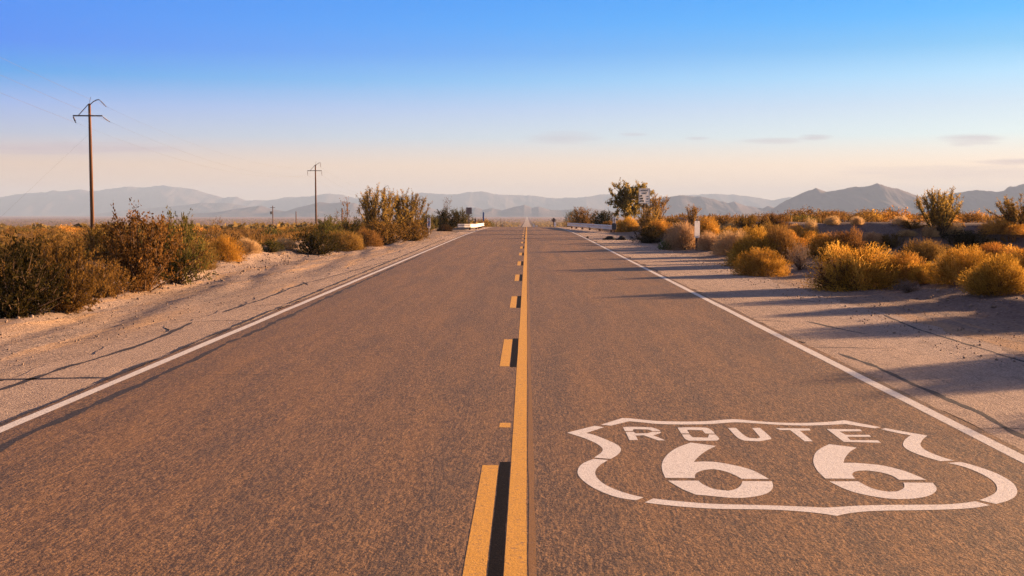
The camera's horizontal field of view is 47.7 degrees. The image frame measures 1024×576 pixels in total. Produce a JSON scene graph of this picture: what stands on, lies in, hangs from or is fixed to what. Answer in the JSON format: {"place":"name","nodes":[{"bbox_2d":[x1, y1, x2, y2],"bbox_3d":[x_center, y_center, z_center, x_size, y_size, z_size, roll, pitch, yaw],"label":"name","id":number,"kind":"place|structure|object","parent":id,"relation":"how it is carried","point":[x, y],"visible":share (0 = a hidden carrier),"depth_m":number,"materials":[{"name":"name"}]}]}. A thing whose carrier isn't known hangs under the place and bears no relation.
{"place":"outdoors","nodes":[
{"label":"outdoors","id":0,"kind":"place"},
{"bbox_2d":[81,203,246,215],"bbox_3d":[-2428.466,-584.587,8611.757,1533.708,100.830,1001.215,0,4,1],"label":"mountains","id":1,"kind":"structure","parent":0,"point":[203,208],"depth_m":8472.73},
{"bbox_2d":[0,227,488,422],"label":"shoulder","id":2,"kind":"object","parent":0,"point":[18,400],"visible":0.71,"depth_m":14.03},
{"bbox_2d":[159,202,621,216],"bbox_3d":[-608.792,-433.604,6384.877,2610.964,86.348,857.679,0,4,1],"label":"mountains","id":3,"kind":"structure","parent":0,"point":[327,209],"depth_m":6231.02,"materials":[{"name":"stone"}]},
{"bbox_2d":[0,185,792,215],"bbox_3d":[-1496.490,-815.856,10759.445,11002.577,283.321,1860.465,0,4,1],"label":"mountains","id":4,"kind":"structure","parent":0,"point":[64,203],"depth_m":10538.28,"materials":[{"name":"stone"}]},
{"bbox_2d":[0,217,1023,575],"bbox_3d":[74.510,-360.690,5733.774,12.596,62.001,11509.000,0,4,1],"label":"road","id":5,"kind":"structure","parent":0,"point":[426,413],"depth_m":8.19,"materials":[{"name":"asphalt"}]},
{"bbox_2d":[568,418,1016,515],"bbox_3d":[1.739,1.141,7.776,2.676,0.001,2.944,0,4,1],"label":"painted shield","id":6,"kind":"object","parent":5,"relation":"on","point":[679,462],"visible":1,"depth_m":7.37,"materials":[{"name":"white paint"}]},
{"bbox_2d":[0,216,1023,429],"bbox_3d":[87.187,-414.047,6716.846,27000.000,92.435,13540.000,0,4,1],"label":"ground","id":7,"kind":"structure","parent":0,"point":[36,328],"depth_m":20.92,"materials":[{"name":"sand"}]},
{"bbox_2d":[0,232,31,248],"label":"scrub bush","id":8,"kind":"object","parent":7,"relation":"on","point":[7,239],"visible":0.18,"depth_m":61.73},
{"bbox_2d":[0,228,73,318],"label":"bush","id":9,"kind":"object","parent":7,"relation":"on","point":[18,298],"visible":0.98,"depth_m":17.05,"materials":[{"name":"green plant"}]},
{"bbox_2d":[0,230,82,261],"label":"bush","id":10,"kind":"object","parent":7,"relation":"on","point":[58,243],"visible":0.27,"depth_m":40.43,"materials":[{"name":"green plant"}]},
{"bbox_2d":[46,230,88,254],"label":"scrub bush","id":11,"kind":"object","parent":7,"relation":"on","point":[76,235],"visible":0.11,"depth_m":43.50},
{"bbox_2d":[29,236,113,314],"bbox_3d":[-6.999,-0.147,18.177,1.484,1.337,1.472,1,4,19],"label":"bush","id":12,"kind":"object","parent":7,"relation":"on","point":[81,298],"visible":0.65,"depth_m":18.04,"materials":[{"name":"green plant"}]},
{"bbox_2d":[73,97,109,229],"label":"utility pole","id":13,"kind":"object","parent":7,"relation":"on","point":[89,115],"visible":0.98,"depth_m":87.88,"materials":[{"name":"brown wood"}]},
{"bbox_2d":[65,221,141,260],"bbox_3d":[-13.168,-1.435,37.306,2.427,1.447,2.446,-2,5,-30],"label":"bush","id":14,"kind":"object","parent":7,"relation":"on","point":[93,232],"visible":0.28,"depth_m":37.09,"materials":[{"name":"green plant"}]},
{"bbox_2d":[80,258,137,297],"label":"bush","id":15,"kind":"object","parent":7,"relation":"on","point":[113,290],"visible":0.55,"depth_m":21.32,"materials":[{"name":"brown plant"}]},
{"bbox_2d":[74,197,209,292],"bbox_3d":[-7.455,-0.769,23.051,2.381,2.078,2.484,2,5,32],"label":"bush","id":16,"kind":"object","parent":7,"relation":"on","point":[142,265],"visible":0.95,"depth_m":22.78,"materials":[{"name":"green plant"}]},
{"bbox_2d":[152,205,218,284],"bbox_3d":[-7.296,-0.855,25.321,1.708,1.936,1.560,1,4,9],"label":"bush","id":17,"kind":"object","parent":7,"relation":"on","point":[188,239],"visible":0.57,"depth_m":25.25,"materials":[{"name":"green plant"}]},
{"bbox_2d":[187,240,221,270],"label":"bush","id":18,"kind":"object","parent":7,"relation":"on","point":[210,266],"visible":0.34,"depth_m":29.01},
{"bbox_2d":[196,228,224,236],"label":"scrub bush","id":19,"kind":"object","parent":7,"relation":"on","point":[205,231],"visible":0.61,"depth_m":93.41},
{"bbox_2d":[210,216,225,237],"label":"bush","id":20,"kind":"object","parent":7,"relation":"on","point":[220,222],"visible":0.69,"depth_m":51.00,"materials":[{"name":"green plant"}]},
{"bbox_2d":[205,234,249,261],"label":"bush","id":21,"kind":"object","parent":7,"relation":"on","point":[229,252],"visible":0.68,"depth_m":33.27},
{"bbox_2d":[237,237,262,253],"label":"bush","id":22,"kind":"object","parent":7,"relation":"on","point":[251,246],"visible":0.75,"depth_m":36.09,"materials":[{"name":"plant"}]},
{"bbox_2d":[260,226,282,234],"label":"scrub bush","id":23,"kind":"object","parent":7,"relation":"on","point":[271,230],"visible":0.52,"depth_m":99.05,"materials":[{"name":"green plant"}]},
{"bbox_2d":[259,238,284,252],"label":"bush","id":24,"kind":"object","parent":7,"relation":"on","point":[270,248],"visible":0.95,"depth_m":40.49,"materials":[{"name":"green plant"}]},
{"bbox_2d":[275,238,298,248],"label":"bush","id":25,"kind":"object","parent":7,"relation":"on","point":[284,241],"visible":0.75,"depth_m":41.48,"materials":[{"name":"plant"}]},
{"bbox_2d":[307,163,321,225],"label":"utility pole","id":26,"kind":"object","parent":7,"relation":"on","point":[315,170],"visible":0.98,"depth_m":177.76,"materials":[{"name":"brown wood"}]},
{"bbox_2d":[288,227,344,254],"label":"bush","id":27,"kind":"object","parent":7,"relation":"on","point":[314,242],"visible":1,"depth_m":41.87,"materials":[{"name":"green plant"}]},
{"bbox_2d":[0,218,635,230],"bbox_3d":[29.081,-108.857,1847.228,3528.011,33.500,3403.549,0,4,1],"label":"distant scrub","id":28,"kind":"object","parent":7,"relation":"on","point":[508,223],"visible":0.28,"depth_m":1060.04,"materials":[{"name":"plant"}]},
{"bbox_2d":[314,214,350,241],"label":"bush","id":29,"kind":"object","parent":7,"relation":"on","point":[325,224],"visible":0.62,"depth_m":53.62,"materials":[{"name":"green plant"}]},
{"bbox_2d":[335,196,350,228],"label":"bush","id":30,"kind":"object","parent":7,"relation":"on","point":[343,213],"visible":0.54,"depth_m":66.08,"materials":[{"name":"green plant"}]},
{"bbox_2d":[322,229,368,251],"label":"bush","id":31,"kind":"object","parent":7,"relation":"on","point":[351,242],"visible":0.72,"depth_m":47.77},
{"bbox_2d":[331,215,366,233],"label":"bush","id":32,"kind":"object","parent":7,"relation":"on","point":[352,226],"visible":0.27,"depth_m":64.91,"materials":[{"name":"green plant"}]},
{"bbox_2d":[356,226,384,246],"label":"bush","id":33,"kind":"object","parent":7,"relation":"on","point":[372,238],"visible":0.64,"depth_m":50.85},
{"bbox_2d":[357,182,415,233],"bbox_3d":[-7.110,-4.010,61.075,2.743,3.243,4.080,-3,5,-41],"label":"bush","id":34,"kind":"object","parent":7,"relation":"on","point":[369,213],"visible":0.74,"depth_m":61.00,"materials":[{"name":"green plant"}]},
{"bbox_2d":[354,217,419,244],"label":"bush","id":35,"kind":"object","parent":7,"relation":"on","point":[388,238],"visible":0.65,"depth_m":56.14,"materials":[{"name":"brown plant"}]},
{"bbox_2d":[387,188,432,239],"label":"bush","id":36,"kind":"object","parent":7,"relation":"on","point":[411,205],"visible":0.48,"depth_m":64.38,"materials":[{"name":"green plant"}]},
{"bbox_2d":[395,219,432,240],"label":"bush","id":37,"kind":"object","parent":7,"relation":"on","point":[413,231],"visible":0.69,"depth_m":60.09,"materials":[{"name":"brown plant"}]},
{"bbox_2d":[416,211,439,229],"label":"bush","id":38,"kind":"object","parent":7,"relation":"on","point":[432,225],"visible":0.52,"depth_m":95.85,"materials":[{"name":"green plant"}]},
{"bbox_2d":[436,223,452,231],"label":"bush","id":39,"kind":"object","parent":7,"relation":"on","point":[444,227],"visible":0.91,"depth_m":88.48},
{"bbox_2d":[428,209,465,228],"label":"bush","id":40,"kind":"object","parent":7,"relation":"on","point":[445,218],"visible":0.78,"depth_m":103.45,"materials":[{"name":"green plant"}]},
{"bbox_2d":[448,207,474,226],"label":"bush","id":41,"kind":"object","parent":7,"relation":"on","point":[463,215],"visible":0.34,"depth_m":130.69,"materials":[{"name":"green plant"}]},
{"bbox_2d":[458,223,483,229],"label":"guardrail","id":42,"kind":"object","parent":7,"relation":"on","point":[475,226],"visible":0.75,"depth_m":98.68,"materials":[{"name":"metal"}]},
{"bbox_2d":[0,213,1023,287],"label":"ground cover","id":43,"kind":"object","parent":7,"relation":"on","point":[256,236],"visible":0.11,"depth_m":70.05,"materials":[{"name":"plant"}]},
{"bbox_2d":[568,206,596,223],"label":"bush","id":44,"kind":"object","parent":7,"relation":"on","point":[581,218],"visible":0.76,"depth_m":135.40,"materials":[{"name":"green plant"}]},
{"bbox_2d":[587,209,618,223],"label":"bush","id":45,"kind":"object","parent":7,"relation":"on","point":[604,217],"visible":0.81,"depth_m":127.66,"materials":[{"name":"green plant"}]},
{"bbox_2d":[612,216,640,231],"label":"bush","id":46,"kind":"object","parent":7,"relation":"on","point":[627,224],"visible":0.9,"depth_m":87.53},
{"bbox_2d":[605,177,653,219],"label":"tree","id":47,"kind":"object","parent":7,"relation":"on","point":[627,199],"visible":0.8,"depth_m":96.90,"materials":[{"name":"green plant"}]},
{"bbox_2d":[639,188,649,217],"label":"weight limit sign","id":48,"kind":"object","parent":7,"relation":"on","point":[644,196],"visible":1,"depth_m":74.68,"materials":[{"name":"white metal"}]},
{"bbox_2d":[629,224,665,242],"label":"bush","id":49,"kind":"object","parent":7,"relation":"on","point":[647,236],"visible":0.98,"depth_m":56.33,"materials":[{"name":"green plant"}]},
{"bbox_2d":[637,207,660,228],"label":"bush","id":50,"kind":"object","parent":7,"relation":"on","point":[645,221],"visible":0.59,"depth_m":68.68,"materials":[{"name":"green plant"}]},
{"bbox_2d":[637,192,670,222],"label":"tree","id":51,"kind":"object","parent":7,"relation":"on","point":[655,206],"visible":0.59,"depth_m":80.43,"materials":[{"name":"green plant"}]},
{"bbox_2d":[646,218,672,235],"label":"bush","id":52,"kind":"object","parent":7,"relation":"on","point":[657,224],"visible":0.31,"depth_m":66.14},
{"bbox_2d":[661,216,683,227],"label":"bush","id":53,"kind":"object","parent":7,"relation":"on","point":[674,220],"visible":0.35,"depth_m":73.15,"materials":[{"name":"brown plant"}]},
{"bbox_2d":[663,220,701,249],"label":"bush","id":54,"kind":"object","parent":7,"relation":"on","point":[684,236],"visible":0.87,"depth_m":47.03,"materials":[{"name":"plant"}]},
{"bbox_2d":[682,204,700,225],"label":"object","id":55,"kind":"object","parent":7,"relation":"on","point":[692,217],"visible":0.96,"depth_m":66.21,"materials":[{"name":"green plant"}]},
{"bbox_2d":[694,221,699,249],"bbox_3d":[7.322,-1.979,45.880,0.265,1.361,0.066,-2,5,-31],"label":"roadside marker","id":56,"kind":"object","parent":7,"relation":"on","point":[697,230],"visible":0.81,"depth_m":45.85,"materials":[{"name":"white metal"}]},
{"bbox_2d":[687,216,719,244],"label":"bush","id":57,"kind":"object","parent":7,"relation":"on","point":[710,225],"visible":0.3,"depth_m":48.02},
{"bbox_2d":[695,230,724,250],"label":"bush","id":58,"kind":"object","parent":7,"relation":"on","point":[707,241],"visible":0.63,"depth_m":44.92,"materials":[{"name":"plant"}]},
{"bbox_2d":[703,213,737,227],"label":"bush","id":59,"kind":"object","parent":7,"relation":"on","point":[720,219],"visible":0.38,"depth_m":55.73,"materials":[{"name":"brown plant"}]},
{"bbox_2d":[708,229,745,254],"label":"bush","id":60,"kind":"object","parent":7,"relation":"on","point":[722,245],"visible":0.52,"depth_m":40.29,"materials":[{"name":"plant"}]},
{"bbox_2d":[719,221,741,233],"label":"bush","id":61,"kind":"object","parent":7,"relation":"on","point":[731,224],"visible":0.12,"depth_m":50.77,"materials":[{"name":"plant"}]},
{"bbox_2d":[716,225,753,243],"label":"bush","id":62,"kind":"object","parent":7,"relation":"on","point":[733,229],"visible":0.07,"depth_m":46.52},
{"bbox_2d":[731,213,764,231],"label":"bush","id":63,"kind":"object","parent":7,"relation":"on","point":[743,221],"visible":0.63,"depth_m":50.93,"materials":[{"name":"brown plant"}]},
{"bbox_2d":[720,224,782,266],"bbox_3d":[7.089,-1.261,34.035,2.091,1.268,2.031,-3,5,-41],"label":"bush","id":64,"kind":"object","parent":7,"relation":"on","point":[748,242],"visible":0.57,"depth_m":33.78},
{"bbox_2d":[730,246,792,276],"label":"bush","id":65,"kind":"object","parent":7,"relation":"on","point":[755,264],"visible":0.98,"depth_m":29.00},
{"bbox_2d":[757,219,784,235],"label":"bush","id":66,"kind":"object","parent":7,"relation":"on","point":[768,225],"visible":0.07,"depth_m":49.29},
{"bbox_2d":[756,210,791,226],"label":"bush","id":67,"kind":"object","parent":7,"relation":"on","point":[773,220],"visible":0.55,"depth_m":50.48,"materials":[{"name":"brown plant"}]},
{"bbox_2d":[757,222,807,263],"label":"bush","id":68,"kind":"object","parent":7,"relation":"on","point":[785,240],"visible":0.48,"depth_m":33.54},
{"bbox_2d":[780,240,821,269],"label":"bush","id":69,"kind":"object","parent":7,"relation":"on","point":[798,260],"visible":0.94,"depth_m":30.12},
{"bbox_2d":[785,224,817,241],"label":"bush","id":70,"kind":"object","parent":7,"relation":"on","point":[801,231],"visible":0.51,"depth_m":49.63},
{"bbox_2d":[789,213,821,222],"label":"scrub bush","id":71,"kind":"object","parent":7,"relation":"on","point":[807,217],"visible":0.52,"depth_m":55.66,"materials":[{"name":"brown plant"}]},
{"bbox_2d":[790,204,824,221],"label":"scrub bush","id":72,"kind":"object","parent":7,"relation":"on","point":[808,212],"visible":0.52,"depth_m":61.38,"materials":[{"name":"brown plant"}]},
{"bbox_2d":[803,216,819,238],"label":"bush","id":73,"kind":"object","parent":7,"relation":"on","point":[810,224],"visible":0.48,"depth_m":50.06,"materials":[{"name":"plant"}]},
{"bbox_2d":[806,247,835,260],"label":"bush","id":74,"kind":"object","parent":7,"relation":"on","point":[817,255],"visible":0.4,"depth_m":33.87,"materials":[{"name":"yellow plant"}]},
{"bbox_2d":[803,232,843,257],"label":"bush","id":75,"kind":"object","parent":7,"relation":"on","point":[815,246],"visible":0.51,"depth_m":35.34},
{"bbox_2d":[823,215,840,224],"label":"bush","id":76,"kind":"object","parent":7,"relation":"on","point":[832,220],"visible":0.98,"depth_m":51.07,"materials":[{"name":"plant"}]},
{"bbox_2d":[816,209,848,219],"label":"scrub bush","id":77,"kind":"object","parent":7,"relation":"on","point":[833,214],"visible":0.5,"depth_m":63.81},
{"bbox_2d":[810,258,870,290],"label":"bush","id":78,"kind":"object","parent":7,"relation":"on","point":[833,277],"visible":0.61,"depth_m":23.74,"materials":[{"name":"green plant"}]},
{"bbox_2d":[800,240,909,291],"bbox_3d":[7.148,-0.473,24.121,2.082,1.099,2.135,-3,5,-39],"label":"bush","id":79,"kind":"object","parent":7,"relation":"on","point":[857,264],"visible":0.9,"depth_m":23.75,"materials":[{"name":"plant"}]},
{"bbox_2d":[850,216,863,224],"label":"bush","id":80,"kind":"object","parent":7,"relation":"on","point":[858,220],"visible":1,"depth_m":50.81,"materials":[{"name":"plant"}]},
{"bbox_2d":[849,210,874,221],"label":"scrub bush","id":81,"kind":"object","parent":7,"relation":"on","point":[862,215],"visible":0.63,"depth_m":56.64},
{"bbox_2d":[845,209,885,221],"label":"scrub bush","id":82,"kind":"object","parent":7,"relation":"on","point":[878,215],"visible":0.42,"depth_m":58.18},
{"bbox_2d":[861,230,883,242],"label":"bush","id":83,"kind":"object","parent":7,"relation":"on","point":[873,236],"visible":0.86,"depth_m":49.62,"materials":[{"name":"plant"}]},
{"bbox_2d":[857,241,898,255],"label":"bush","id":84,"kind":"object","parent":7,"relation":"on","point":[883,246],"visible":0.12,"depth_m":30.92,"materials":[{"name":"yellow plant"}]},
{"bbox_2d":[880,231,906,247],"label":"bush","id":85,"kind":"object","parent":7,"relation":"on","point":[888,241],"visible":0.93,"depth_m":49.39,"materials":[{"name":"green plant"}]},
{"bbox_2d":[866,250,927,284],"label":"bush","id":86,"kind":"object","parent":7,"relation":"on","point":[900,261],"visible":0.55,"depth_m":23.80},
{"bbox_2d":[879,206,917,221],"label":"scrub bush","id":87,"kind":"object","parent":7,"relation":"on","point":[908,215],"visible":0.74,"depth_m":57.51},
{"bbox_2d":[893,215,911,224],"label":"bush","id":88,"kind":"object","parent":7,"relation":"on","point":[897,220],"visible":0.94,"depth_m":50.74,"materials":[{"name":"plant"}]},
{"bbox_2d":[890,278,924,292],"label":"bush","id":89,"kind":"object","parent":7,"relation":"on","point":[908,289],"visible":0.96,"depth_m":22.49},
{"bbox_2d":[896,229,918,235],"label":"bush","id":90,"kind":"object","parent":7,"relation":"on","point":[909,233],"visible":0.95,"depth_m":49.97,"materials":[{"name":"plant"}]},
{"bbox_2d":[889,220,931,228],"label":"bush","id":91,"kind":"object","parent":7,"relation":"on","point":[910,224],"visible":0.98,"depth_m":50.32,"materials":[{"name":"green plant"}]},
{"bbox_2d":[895,260,939,283],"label":"bush","id":92,"kind":"object","parent":7,"relation":"on","point":[923,272],"visible":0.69,"depth_m":23.58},
{"bbox_2d":[901,236,946,265],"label":"bush","id":93,"kind":"object","parent":7,"relation":"on","point":[927,250],"visible":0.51,"depth_m":29.89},
{"bbox_2d":[921,226,940,236],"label":"bush","id":94,"kind":"object","parent":7,"relation":"on","point":[929,231],"visible":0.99,"depth_m":50.13,"materials":[{"name":"plant"}]},
{"bbox_2d":[911,212,964,222],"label":"scrub bush","id":95,"kind":"object","parent":7,"relation":"on","point":[922,218],"visible":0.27,"depth_m":55.53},
{"bbox_2d":[914,186,963,234],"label":"bush","id":96,"kind":"object","parent":7,"relation":"on","point":[940,214],"visible":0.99,"depth_m":50.21,"materials":[{"name":"green plant"}]},
{"bbox_2d":[942,221,964,234],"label":"bush","id":97,"kind":"object","parent":7,"relation":"on","point":[953,227],"visible":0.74,"depth_m":50.37,"materials":[{"name":"plant"}]},
{"bbox_2d":[923,243,1004,285],"bbox_3d":[8.991,-0.487,22.817,1.602,0.837,1.850,3,5,36],"label":"bush","id":98,"kind":"object","parent":7,"relation":"on","point":[949,270],"visible":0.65,"depth_m":22.59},
{"bbox_2d":[939,226,997,251],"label":"bush","id":99,"kind":"object","parent":7,"relation":"on","point":[969,239],"visible":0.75,"depth_m":49.54,"materials":[{"name":"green plant"}]},
{"bbox_2d":[957,210,984,222],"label":"scrub bush","id":100,"kind":"object","parent":7,"relation":"on","point":[973,215],"visible":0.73,"depth_m":57.69,"materials":[{"name":"brown plant"}]},
{"bbox_2d":[954,252,1023,295],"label":"bush","id":101,"kind":"object","parent":7,"relation":"on","point":[1009,272],"visible":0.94,"depth_m":20.15,"materials":[{"name":"plant"}]},
{"bbox_2d":[966,267,1016,294],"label":"bush","id":102,"kind":"object","parent":7,"relation":"on","point":[990,285],"visible":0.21,"depth_m":20.38,"materials":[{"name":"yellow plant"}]},
{"bbox_2d":[973,241,1016,258],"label":"bush","id":103,"kind":"object","parent":7,"relation":"on","point":[992,249],"visible":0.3,"depth_m":44.97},
{"bbox_2d":[975,218,1023,234],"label":"bush","id":104,"kind":"object","parent":7,"relation":"on","point":[1001,226],"visible":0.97,"depth_m":50.27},
{"bbox_2d":[984,193,1023,226],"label":"bush","id":105,"kind":"object","parent":7,"relation":"on","point":[1010,212],"visible":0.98,"depth_m":51.07,"materials":[{"name":"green plant"}]},
{"bbox_2d":[996,244,1023,267],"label":"bush","id":106,"kind":"object","parent":7,"relation":"on","point":[1019,253],"visible":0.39,"depth_m":34.65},
{"bbox_2d":[0,0,1023,200],"label":"sky","id":107,"kind":"structure","parent":0,"point":[764,99],"materials":[{"name":"blue"}]},
{"bbox_2d":[613,195,774,216],"bbox_3d":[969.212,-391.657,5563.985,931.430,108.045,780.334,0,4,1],"label":"mountains","id":108,"kind":"structure","parent":0,"point":[678,204],"depth_m":5424.77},
{"bbox_2d":[559,227,1023,450],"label":"shoulder","id":109,"kind":"object","parent":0,"point":[992,388],"visible":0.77,"depth_m":14.66},
{"bbox_2d":[567,223,616,231],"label":"guardrail","id":110,"kind":"object","parent":109,"relation":"on","point":[613,226],"visible":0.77,"depth_m":92.84,"materials":[{"name":"metal"}]},
{"bbox_2d":[787,230,811,247],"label":"bush","id":111,"kind":"object","parent":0,"point":[803,240],"visible":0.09,"depth_m":38.72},
{"bbox_2d":[817,226,865,257],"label":"bush","id":112,"kind":"object","parent":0,"point":[851,240],"visible":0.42,"depth_m":35.44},
{"bbox_2d":[746,183,1023,217],"bbox_3d":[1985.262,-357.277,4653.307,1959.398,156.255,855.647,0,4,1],"label":"mountains","id":113,"kind":"structure","parent":0,"point":[876,196],"depth_m":4558.59,"materials":[{"name":"stone"}]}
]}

